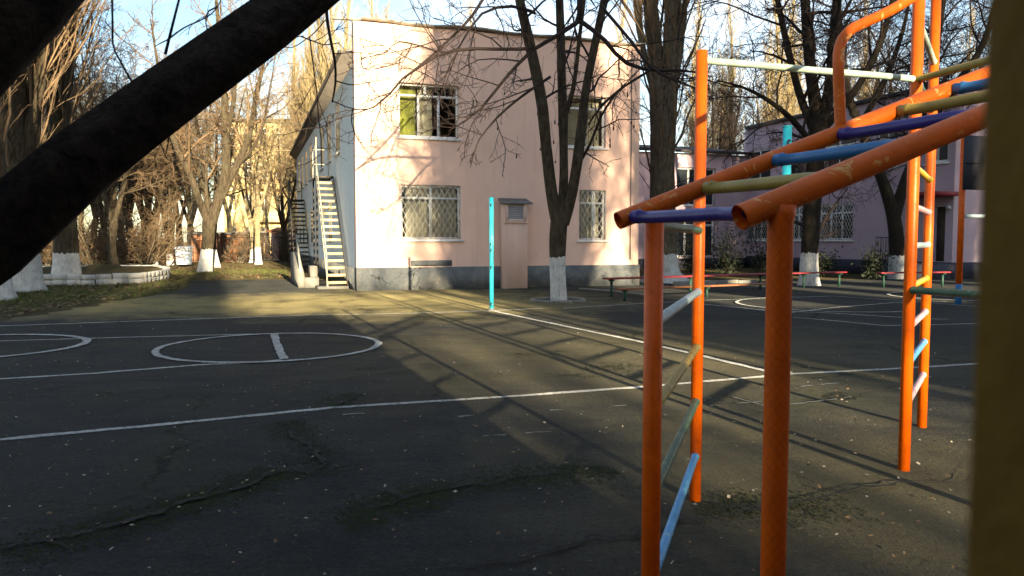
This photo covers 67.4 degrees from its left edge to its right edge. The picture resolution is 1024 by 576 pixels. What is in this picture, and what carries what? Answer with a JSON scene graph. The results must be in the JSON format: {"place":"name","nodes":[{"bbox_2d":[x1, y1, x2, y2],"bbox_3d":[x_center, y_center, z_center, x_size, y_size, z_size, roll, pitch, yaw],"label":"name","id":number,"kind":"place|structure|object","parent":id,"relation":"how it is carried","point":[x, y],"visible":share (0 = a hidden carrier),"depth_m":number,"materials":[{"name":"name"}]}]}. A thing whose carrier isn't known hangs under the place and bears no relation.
{"place":"outdoors","nodes":[
{"label":"outdoors","id":0,"kind":"place"},
{"bbox_2d":[267,227,296,260],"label":"shed","id":1,"kind":"structure","parent":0,"point":[275,242],"depth_m":51.94,"materials":[{"name":"grey"}]},
{"bbox_2d":[0,242,886,321],"bbox_3d":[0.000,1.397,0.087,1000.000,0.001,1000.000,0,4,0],"label":"ground","id":2,"kind":"structure","parent":0,"point":[269,263],"depth_m":27.27,"materials":[{"name":"soil"}]},
{"bbox_2d":[0,74,38,299],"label":"poplar","id":3,"kind":"object","parent":2,"relation":"on","point":[7,291],"visible":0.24,"depth_m":17.88,"materials":[{"name":"plant"}]},
{"bbox_2d":[5,0,142,291],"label":"poplar","id":4,"kind":"object","parent":2,"relation":"on","point":[24,139],"visible":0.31,"depth_m":20.65,"materials":[{"name":"brown plant"}]},
{"bbox_2d":[27,15,123,144],"bbox_3d":[-20.342,-7.446,31.073,7.616,14.066,8.360,1,4,14],"label":"bare tree","id":5,"kind":"object","parent":2,"relation":"on","point":[89,74],"visible":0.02,"depth_m":32.21,"materials":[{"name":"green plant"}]},
{"bbox_2d":[27,0,138,279],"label":"poplar","id":6,"kind":"object","parent":2,"relation":"on","point":[66,258],"visible":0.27,"depth_m":24.15,"materials":[{"name":"brown plant"}]},
{"bbox_2d":[40,0,157,257],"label":"bare tree","id":7,"kind":"object","parent":2,"relation":"on","point":[92,76],"visible":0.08,"depth_m":33.31,"materials":[{"name":"brown plant"}]},
{"bbox_2d":[42,264,169,284],"bbox_3d":[-15.155,-0.664,28.442,4.765,0.570,10.472,-2,4,-34],"label":"flower bed","id":8,"kind":"object","parent":2,"relation":"on","point":[100,274],"visible":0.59,"depth_m":24.73,"materials":[{"name":"concrete"}]},
{"bbox_2d":[41,202,181,264],"bbox_3d":[-19.905,-2.876,36.550,7.188,4.985,6.329,1,4,12],"label":"bare shrub","id":9,"kind":"object","parent":2,"relation":"on","point":[83,258],"visible":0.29,"depth_m":36.99,"materials":[{"name":"brown plant"}]},
{"bbox_2d":[71,36,155,263],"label":"bare tree","id":10,"kind":"object","parent":2,"relation":"on","point":[100,205],"visible":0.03,"depth_m":40.73,"materials":[{"name":"brown plant"}]},
{"bbox_2d":[50,210,181,261],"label":"undergrowth","id":11,"kind":"object","parent":2,"relation":"on","point":[164,256],"visible":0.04,"depth_m":50.64,"materials":[{"name":"plant"}]},
{"bbox_2d":[42,0,191,264],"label":"bare tree","id":12,"kind":"object","parent":2,"relation":"on","point":[113,208],"visible":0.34,"depth_m":32.85,"materials":[{"name":"brown plant"}]},
{"bbox_2d":[46,165,195,264],"bbox_3d":[-19.423,-3.306,38.914,6.962,5.691,7.907,2,4,28],"label":"bare shrub","id":13,"kind":"object","parent":2,"relation":"on","point":[106,234],"visible":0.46,"depth_m":37.88,"materials":[{"name":"brown plant"}]},
{"bbox_2d":[42,229,200,263],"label":"metal fence","id":14,"kind":"object","parent":2,"relation":"on","point":[147,245],"visible":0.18,"depth_m":43.54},
{"bbox_2d":[79,24,208,263],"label":"bare tree","id":15,"kind":"object","parent":2,"relation":"on","point":[119,186],"visible":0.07,"depth_m":45.42,"materials":[{"name":"brown plant"}]},
{"bbox_2d":[86,96,201,236],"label":"bare tree","id":16,"kind":"object","parent":2,"relation":"on","point":[145,212],"visible":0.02,"depth_m":51.49,"materials":[{"name":"brown plant"}]},
{"bbox_2d":[0,266,290,319],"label":"grass","id":17,"kind":"structure","parent":2,"relation":"on","point":[27,296],"depth_m":20.85,"materials":[{"name":"plant"}]},
{"bbox_2d":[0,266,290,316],"bbox_3d":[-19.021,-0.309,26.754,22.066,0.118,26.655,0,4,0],"label":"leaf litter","id":18,"kind":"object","parent":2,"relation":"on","point":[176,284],"visible":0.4,"depth_m":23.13,"materials":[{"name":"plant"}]},
{"bbox_2d":[78,67,214,264],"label":"bare tree","id":19,"kind":"object","parent":2,"relation":"on","point":[156,204],"visible":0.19,"depth_m":42.67,"materials":[{"name":"brown plant"}]},
{"bbox_2d":[79,182,220,265],"bbox_3d":[-18.060,-2.925,38.219,6.470,4.847,5.696,3,5,43],"label":"bare shrub","id":20,"kind":"object","parent":2,"relation":"on","point":[151,259],"visible":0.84,"depth_m":37.60,"materials":[{"name":"brown plant"}]},
{"bbox_2d":[125,114,231,265],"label":"bare tree","id":21,"kind":"object","parent":2,"relation":"on","point":[171,262],"visible":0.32,"depth_m":41.72,"materials":[{"name":"brown plant"}]},
{"bbox_2d":[174,246,193,266],"bbox_3d":[-17.100,-1.650,40.044,0.800,1.098,0.800,0,4,0],"label":"waste container","id":22,"kind":"object","parent":2,"relation":"on","point":[188,260],"visible":0.69,"depth_m":39.76,"materials":[{"name":"plastic"}]},
{"bbox_2d":[124,50,245,245],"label":"bare tree","id":23,"kind":"object","parent":2,"relation":"on","point":[183,211],"visible":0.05,"depth_m":53.76,"materials":[{"name":"brown plant"}]},
{"bbox_2d":[134,75,245,248],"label":"bare tree","id":24,"kind":"object","parent":2,"relation":"on","point":[190,208],"visible":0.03,"depth_m":61.68,"materials":[{"name":"brown plant"}]},
{"bbox_2d":[0,0,391,285],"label":"leaning tree","id":25,"kind":"object","parent":2,"relation":"on","point":[54,187],"visible":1,"depth_m":1.77,"materials":[{"name":"black plant"}]},
{"bbox_2d":[98,0,316,271],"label":"forked tree","id":26,"kind":"object","parent":2,"relation":"on","point":[210,215],"visible":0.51,"depth_m":33.26,"materials":[{"name":"brown plant"}]},
{"bbox_2d":[179,114,235,231],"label":"bare tree","id":27,"kind":"object","parent":2,"relation":"on","point":[193,214],"visible":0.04,"depth_m":75.43,"materials":[{"name":"brown plant"}]},
{"bbox_2d":[123,19,295,267],"bbox_3d":[-14.866,-7.265,39.361,7.942,12.643,7.236,-1,4,-11],"label":"bare tree","id":28,"kind":"object","parent":2,"relation":"on","point":[216,262],"visible":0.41,"depth_m":38.99,"materials":[{"name":"brown plant"}]},
{"bbox_2d":[186,232,266,261],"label":"garage row","id":29,"kind":"object","parent":2,"relation":"on","point":[198,245],"visible":0.32,"depth_m":49.99,"materials":[{"name":"brown brick"}]},
{"bbox_2d":[221,240,238,260],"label":"garage door","id":30,"kind":"structure","parent":29,"relation":"in","point":[223,244],"depth_m":50.03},
{"bbox_2d":[185,85,290,231],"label":"bare tree","id":31,"kind":"object","parent":2,"relation":"on","point":[228,216],"visible":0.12,"depth_m":57.63,"materials":[{"name":"brown plant"}]},
{"bbox_2d":[216,226,266,262],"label":"bare shrub","id":32,"kind":"object","parent":2,"relation":"on","point":[245,250],"visible":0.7,"depth_m":46.83,"materials":[{"name":"brown plant"}]},
{"bbox_2d":[192,77,296,262],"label":"bare tree","id":33,"kind":"object","parent":2,"relation":"on","point":[249,209],"visible":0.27,"depth_m":46.42,"materials":[{"name":"brown plant"}]},
{"bbox_2d":[202,70,305,263],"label":"bare tree","id":34,"kind":"object","parent":2,"relation":"on","point":[257,207],"visible":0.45,"depth_m":44.08,"materials":[{"name":"brown plant"}]},
{"bbox_2d":[217,233,295,260],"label":"metal fence","id":35,"kind":"object","parent":2,"relation":"on","point":[251,237],"visible":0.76,"depth_m":45.25,"materials":[{"name":"metal"}]},
{"bbox_2d":[212,79,305,257],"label":"bare tree","id":36,"kind":"object","parent":2,"relation":"on","point":[266,213],"visible":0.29,"depth_m":59.45,"materials":[{"name":"brown plant"}]},
{"bbox_2d":[224,119,295,253],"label":"apartment block","id":37,"kind":"structure","parent":2,"relation":"on","point":[239,218],"depth_m":77.68,"materials":[{"name":"yellow paint"}]},
{"bbox_2d":[230,77,305,262],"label":"bare tree","id":38,"kind":"object","parent":2,"relation":"on","point":[283,221],"visible":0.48,"depth_m":47.27,"materials":[{"name":"brown plant"}]},
{"bbox_2d":[248,223,296,261],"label":"bare shrub","id":39,"kind":"object","parent":2,"relation":"on","point":[270,249],"visible":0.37,"depth_m":49.58,"materials":[{"name":"brown plant"}]},
{"bbox_2d":[272,33,310,226],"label":"poplar","id":40,"kind":"object","parent":2,"relation":"on","point":[294,74],"visible":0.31,"depth_m":68.64,"materials":[{"name":"brown plant"}]},
{"bbox_2d":[288,174,310,267],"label":"fire stairs","id":41,"kind":"structure","parent":2,"relation":"on","point":[290,217],"depth_m":38.12,"materials":[{"name":"metal"}]},
{"bbox_2d":[286,15,331,142],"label":"poplar","id":42,"kind":"object","parent":2,"relation":"on","point":[309,60],"visible":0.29,"depth_m":60.56,"materials":[{"name":"brown plant"}]},
{"bbox_2d":[300,0,351,116],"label":"poplar","id":43,"kind":"object","parent":2,"relation":"on","point":[323,63],"visible":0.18,"depth_m":56.78,"materials":[{"name":"brown plant"}]},
{"bbox_2d":[326,0,358,61],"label":"poplar","id":44,"kind":"object","parent":2,"relation":"on","point":[348,7],"visible":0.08,"depth_m":64.50,"materials":[{"name":"brown plant"}]},
{"bbox_2d":[289,16,644,290],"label":"kindergarten building","id":45,"kind":"structure","parent":2,"relation":"on","point":[413,207],"depth_m":22.08,"materials":[{"name":"pink paint"}]},
{"bbox_2d":[333,98,340,156],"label":"window","id":46,"kind":"structure","parent":45,"relation":"in","point":[337,107],"depth_m":24.73,"materials":[{"name":"white glass"}]},
{"bbox_2d":[396,83,461,141],"bbox_3d":[-2.375,-4.913,21.586,1.843,1.550,0.535,-1,4,-19],"label":"window","id":47,"kind":"structure","parent":45,"relation":"in","point":[405,122],"depth_m":21.64,"materials":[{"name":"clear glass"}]},
{"bbox_2d":[399,184,463,241],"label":"window","id":48,"kind":"structure","parent":45,"relation":"in","point":[430,210],"depth_m":21.88,"materials":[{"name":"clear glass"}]},
{"bbox_2d":[568,96,608,149],"bbox_3d":[2.174,-4.948,23.142,1.372,1.582,0.535,-1,4,-19],"label":"window","id":49,"kind":"structure","parent":45,"relation":"in","point":[572,118],"depth_m":23.28,"materials":[{"name":"white glass"}]},
{"bbox_2d":[577,190,607,241],"bbox_3d":[2.369,-2.184,23.382,1.008,1.582,0.535,-1,4,-19],"label":"window","id":50,"kind":"structure","parent":45,"relation":"in","point":[589,202],"depth_m":23.43,"materials":[{"name":"clear glass"}]},
{"bbox_2d":[609,0,649,143],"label":"poplar","id":51,"kind":"object","parent":2,"relation":"on","point":[622,26],"visible":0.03,"depth_m":64.55,"materials":[{"name":"brown plant"}]},
{"bbox_2d":[609,0,729,283],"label":"poplar tree","id":52,"kind":"object","parent":2,"relation":"on","point":[663,146],"visible":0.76,"depth_m":24.79,"materials":[{"name":"brown plant"}]},
{"bbox_2d":[676,231,715,274],"bbox_3d":[7.397,-1.540,30.974,2.278,2.032,1.932,-1,4,-9],"label":"evergreen bush","id":53,"kind":"object","parent":2,"relation":"on","point":[689,265],"visible":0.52,"depth_m":30.90,"materials":[{"name":"green plant"}]},
{"bbox_2d":[677,0,723,153],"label":"poplar","id":54,"kind":"object","parent":2,"relation":"on","point":[685,134],"visible":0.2,"depth_m":58.73,"materials":[{"name":"brown plant"}]},
{"bbox_2d":[682,0,752,155],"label":"poplar","id":55,"kind":"object","parent":2,"relation":"on","point":[731,26],"visible":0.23,"depth_m":66.71,"materials":[{"name":"brown plant"}]},
{"bbox_2d":[677,27,768,154],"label":"bare tree","id":56,"kind":"object","parent":2,"relation":"on","point":[713,137],"visible":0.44,"depth_m":50.65,"materials":[{"name":"brown plant"}]},
{"bbox_2d":[705,223,752,276],"bbox_3d":[7.976,-1.449,28.931,2.392,2.106,2.029,-1,4,-17],"label":"evergreen bush","id":57,"kind":"object","parent":2,"relation":"on","point":[726,264],"visible":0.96,"depth_m":28.79,"materials":[{"name":"green plant"}]},
{"bbox_2d":[684,55,804,155],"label":"bare tree","id":58,"kind":"object","parent":2,"relation":"on","point":[758,115],"visible":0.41,"depth_m":49.12,"materials":[{"name":"brown plant"}]},
{"bbox_2d":[731,230,766,272],"bbox_3d":[9.838,-1.432,29.809,1.932,1.961,2.278,-1,4,-19],"label":"evergreen bush","id":59,"kind":"object","parent":2,"relation":"on","point":[762,267],"visible":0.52,"depth_m":29.96,"materials":[{"name":"green plant"}]},
{"bbox_2d":[742,0,798,135],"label":"poplar","id":60,"kind":"object","parent":2,"relation":"on","point":[788,89],"visible":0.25,"depth_m":60.88,"materials":[{"name":"brown plant"}]},
{"bbox_2d":[765,0,820,118],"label":"poplar","id":61,"kind":"object","parent":2,"relation":"on","point":[793,104],"visible":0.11,"depth_m":64.47,"materials":[{"name":"brown plant"}]},
{"bbox_2d":[652,0,986,285],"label":"dark bare tree","id":62,"kind":"object","parent":2,"relation":"on","point":[818,116],"visible":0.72,"depth_m":22.93,"materials":[{"name":"brown plant"}]},
{"bbox_2d":[818,245,843,276],"bbox_3d":[11.728,-1.019,28.947,1.408,1.250,1.464,3,5,38],"label":"evergreen bush","id":63,"kind":"object","parent":2,"relation":"on","point":[827,265],"visible":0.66,"depth_m":28.83,"materials":[{"name":"green plant"}]},
{"bbox_2d":[795,8,924,103],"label":"bare tree","id":64,"kind":"object","parent":2,"relation":"on","point":[858,95],"visible":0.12,"depth_m":46.23,"materials":[{"name":"brown plant"}]},
{"bbox_2d":[744,78,983,279],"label":"wing building","id":65,"kind":"structure","parent":2,"relation":"on","point":[868,225],"depth_m":30.62,"materials":[{"name":"pink paint"}]},
{"bbox_2d":[745,221,766,240],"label":"window","id":66,"kind":"structure","parent":65,"relation":"in","point":[753,231],"depth_m":37.85,"materials":[{"name":"white glass"}]},
{"bbox_2d":[749,148,770,178],"bbox_3d":[12.183,-5.958,37.609,0.577,1.600,1.640,0,4,-1],"label":"window","id":67,"kind":"structure","parent":65,"relation":"in","point":[759,152],"depth_m":37.57,"materials":[{"name":"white glass"}]},
{"bbox_2d":[793,206,802,241],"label":"window","id":68,"kind":"structure","parent":65,"relation":"in","point":[797,232],"depth_m":35.08,"materials":[{"name":"white glass"}]},
{"bbox_2d":[819,203,853,241],"bbox_3d":[13.822,-2.794,32.766,0.839,1.630,2.050,0,4,0],"label":"window","id":69,"kind":"structure","parent":65,"relation":"in","point":[848,211],"depth_m":32.69,"materials":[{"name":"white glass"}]},
{"bbox_2d":[824,139,856,168],"bbox_3d":[13.917,-5.641,32.548,0.670,1.600,1.913,0,4,-1],"label":"window","id":70,"kind":"structure","parent":65,"relation":"in","point":[841,143],"depth_m":32.58,"materials":[{"name":"white glass"}]},
{"bbox_2d":[922,144,949,165],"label":"window","id":71,"kind":"structure","parent":65,"relation":"in","point":[942,152],"depth_m":27.76,"materials":[{"name":"white glass"}]},
{"bbox_2d":[936,207,945,261],"bbox_3d":[15.657,-1.955,27.912,0.080,1.980,0.445,-1,4,-19],"label":"door","id":72,"kind":"structure","parent":65,"relation":"in","point":[941,215],"depth_m":27.94,"materials":[{"name":"brown wood"}]},
{"bbox_2d":[759,0,987,278],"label":"leaning tree","id":73,"kind":"object","parent":2,"relation":"on","point":[893,204],"visible":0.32,"depth_m":27.23,"materials":[{"name":"brown plant"}]},
{"bbox_2d":[847,0,981,98],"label":"bare tree","id":74,"kind":"object","parent":2,"relation":"on","point":[888,47],"visible":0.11,"depth_m":44.52,"materials":[{"name":"brown plant"}]},
{"bbox_2d":[865,0,987,91],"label":"bare tree","id":75,"kind":"object","parent":2,"relation":"on","point":[907,28],"visible":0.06,"depth_m":43.12,"materials":[{"name":"brown plant"}]},
{"bbox_2d":[0,279,977,575],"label":"asphalt yard","id":76,"kind":"structure","parent":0,"point":[414,361],"depth_m":5.64,"materials":[{"name":"asphalt"}]},
{"bbox_2d":[0,334,90,356],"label":"painted arc","id":77,"kind":"object","parent":76,"relation":"on","point":[86,340],"visible":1,"depth_m":10.49,"materials":[{"name":"paint"}]},
{"bbox_2d":[0,359,280,378],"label":"painted line","id":78,"kind":"object","parent":76,"relation":"on","point":[123,370],"visible":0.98,"depth_m":8.21,"materials":[{"name":"paint"}]},
{"bbox_2d":[0,468,340,564],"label":"asphalt crack","id":79,"kind":"object","parent":76,"relation":"on","point":[144,515],"visible":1,"depth_m":3.83,"materials":[{"name":"asphalt"}]},
{"bbox_2d":[151,333,381,362],"bbox_3d":[-3.164,0.757,10.082,2.880,0.001,2.836,0,4,0],"label":"painted circle","id":80,"kind":"object","parent":76,"relation":"on","point":[156,350],"visible":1,"depth_m":9.47,"materials":[{"name":"paint"}]},
{"bbox_2d":[6,308,539,325],"bbox_3d":[-4.207,0.523,13.946,10.372,0.001,0.380,-1,4,-20],"label":"painted line","id":81,"kind":"object","parent":76,"relation":"on","point":[261,316],"visible":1,"depth_m":14.00,"materials":[{"name":"paint"}]},
{"bbox_2d":[271,333,287,358],"bbox_3d":[-3.097,0.748,10.162,0.120,0.001,2.574,-1,4,-20],"label":"painted bar","id":82,"kind":"object","parent":76,"relation":"on","point":[279,349],"visible":1,"depth_m":9.97,"materials":[{"name":"paint"}]},
{"bbox_2d":[290,234,318,287],"bbox_3d":[-6.639,-0.919,24.453,0.580,1.584,4.300,-1,4,-19],"label":"basement entrance","id":83,"kind":"object","parent":76,"relation":"on","point":[299,279],"visible":0.95,"depth_m":22.92,"materials":[{"name":"concrete"}]},
{"bbox_2d":[287,423,354,472],"bbox_3d":[-1.296,1.053,5.209,0.521,0.001,1.336,-1,4,-13],"label":"asphalt crack","id":84,"kind":"object","parent":76,"relation":"on","point":[316,451],"visible":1,"depth_m":5.05,"materials":[{"name":"asphalt"}]},
{"bbox_2d":[312,137,347,286],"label":"fire stairs","id":85,"kind":"structure","parent":76,"relation":"on","point":[316,178],"depth_m":24.16,"materials":[{"name":"metal"}]},
{"bbox_2d":[0,361,885,571],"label":"moss","id":86,"kind":"object","parent":76,"relation":"on","point":[420,500],"visible":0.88,"depth_m":4.13,"materials":[{"name":"plant"}]},
{"bbox_2d":[352,466,575,506],"bbox_3d":[-0.286,1.101,4.448,1.322,0.001,0.412,-2,4,-31],"label":"asphalt crack","id":87,"kind":"object","parent":76,"relation":"on","point":[457,485],"visible":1,"depth_m":4.33,"materials":[{"name":"asphalt"}]},
{"bbox_2d":[1,306,970,575],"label":"fallen leaves","id":88,"kind":"object","parent":76,"relation":"on","point":[475,440],"visible":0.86,"depth_m":4.50,"materials":[{"name":"brown plant"}]},
{"bbox_2d":[0,363,973,439],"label":"painted line","id":89,"kind":"object","parent":76,"relation":"on","point":[104,429],"visible":0.82,"depth_m":6.51,"materials":[{"name":"paint"}]},
{"bbox_2d":[486,197,496,310],"bbox_3d":[-0.404,-0.635,15.097,0.206,2.285,0.206,0,4,0],"label":"net post","id":90,"kind":"object","parent":76,"relation":"on","point":[491,253],"visible":0.98,"depth_m":15.06,"materials":[{"name":"teal metal"}]},
{"bbox_2d":[274,0,751,300],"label":"bare tree","id":91,"kind":"object","parent":76,"relation":"on","point":[561,204],"visible":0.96,"depth_m":15.75,"materials":[{"name":"brown plant"}]},
{"bbox_2d":[530,296,585,302],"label":"kerb stones","id":92,"kind":"object","parent":76,"relation":"on","point":[570,299],"visible":0.9,"depth_m":17.17,"materials":[{"name":"concrete"}]},
{"bbox_2d":[411,498,843,566],"bbox_3d":[0.714,1.152,3.633,2.368,0.001,0.540,-2,4,-32],"label":"asphalt crack","id":93,"kind":"object","parent":76,"relation":"on","point":[562,547],"visible":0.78,"depth_m":3.51,"materials":[{"name":"asphalt"}]},
{"bbox_2d":[494,311,763,370],"bbox_3d":[1.225,0.666,11.599,0.186,0.001,7.562,-2,4,-24],"label":"painted line","id":94,"kind":"object","parent":76,"relation":"on","point":[705,356],"visible":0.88,"depth_m":10.63,"materials":[{"name":"paint"}]},
{"bbox_2d":[603,273,765,296],"bbox_3d":[4.702,-0.097,20.232,5.496,0.470,0.260,-2,4,-29],"label":"long bench","id":95,"kind":"object","parent":76,"relation":"on","point":[689,277],"visible":0.71,"depth_m":20.16,"materials":[{"name":"wood"}]},
{"bbox_2d":[616,283,765,300],"bbox_3d":[4.761,0.079,18.777,5.303,0.300,0.220,-2,4,-28],"label":"long bench","id":96,"kind":"object","parent":76,"relation":"on","point":[625,290],"visible":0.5,"depth_m":18.60,"materials":[{"name":"wood"}]},
{"bbox_2d":[673,279,757,285],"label":"kerb stones","id":97,"kind":"object","parent":76,"relation":"on","point":[686,283],"visible":0.81,"depth_m":24.04,"materials":[{"name":"concrete"}]},
{"bbox_2d":[782,125,792,373],"bbox_3d":[2.846,-0.363,8.014,0.216,2.625,0.216,0,4,0],"label":"net post","id":98,"kind":"object","parent":76,"relation":"on","point":[787,139],"visible":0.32,"depth_m":7.91,"materials":[{"name":"teal metal"}]},
{"bbox_2d":[614,0,985,575],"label":"climbing frame","id":99,"kind":"object","parent":76,"relation":"on","point":[782,201],"visible":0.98,"depth_m":2.51,"materials":[{"name":"orange metal"}]},
{"bbox_2d":[764,271,846,288],"bbox_3d":[8.529,-0.231,22.445,3.091,0.460,0.260,-2,4,-23],"label":"long bench","id":100,"kind":"object","parent":76,"relation":"on","point":[839,273],"visible":0.63,"depth_m":22.46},
{"bbox_2d":[705,468,969,526],"bbox_3d":[1.910,1.110,4.299,1.789,0.001,0.550,-2,4,-31],"label":"asphalt crack","id":101,"kind":"object","parent":76,"relation":"on","point":[811,498],"visible":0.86,"depth_m":4.22,"materials":[{"name":"asphalt"}]},
{"bbox_2d":[851,242,895,279],"bbox_3d":[12.785,-0.958,27.022,1.534,1.371,1.475,3,5,42],"label":"evergreen bush","id":102,"kind":"object","parent":76,"relation":"on","point":[873,265],"visible":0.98,"depth_m":26.87,"materials":[{"name":"green plant"}]},
{"bbox_2d":[876,271,950,287],"bbox_3d":[11.882,-0.249,22.737,2.447,0.460,0.260,-1,4,-15],"label":"long bench","id":103,"kind":"object","parent":76,"relation":"on","point":[942,273],"visible":0.81,"depth_m":22.48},
{"bbox_2d":[955,135,982,304],"bbox_3d":[10.514,-1.438,16.805,1.900,3.675,0.196,-1,4,-19],"label":"board stand","id":104,"kind":"object","parent":76,"relation":"on","point":[971,147],"visible":0.38,"depth_m":16.47,"materials":[{"name":"orange metal"}]},
{"bbox_2d":[966,0,1023,575],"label":"wooden post","id":105,"kind":"object","parent":76,"relation":"on","point":[995,545],"depth_m":0.16,"materials":[{"name":"brown wood"}]},
{"bbox_2d":[74,0,987,241],"label":"sky","id":106,"kind":"structure","parent":0,"point":[163,14],"materials":[{"name":"white"}]},
{"bbox_2d":[638,145,751,268],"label":"annex building","id":107,"kind":"structure","parent":0,"point":[684,166],"depth_m":37.84,"materials":[{"name":"pink paint"}]},
{"bbox_2d":[676,221,713,256],"bbox_3d":[8.815,-2.611,37.796,2.396,2.197,0.861,0,4,0],"label":"window","id":108,"kind":"structure","parent":107,"relation":"in","point":[709,225],"depth_m":37.80,"materials":[{"name":"white glass"}]},
{"bbox_2d":[677,167,713,205],"bbox_3d":[8.966,-4.955,37.701,2.096,1.867,0.759,0,4,0],"label":"window","id":109,"kind":"structure","parent":107,"relation":"in","point":[683,173],"depth_m":37.58,"materials":[{"name":"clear glass"}]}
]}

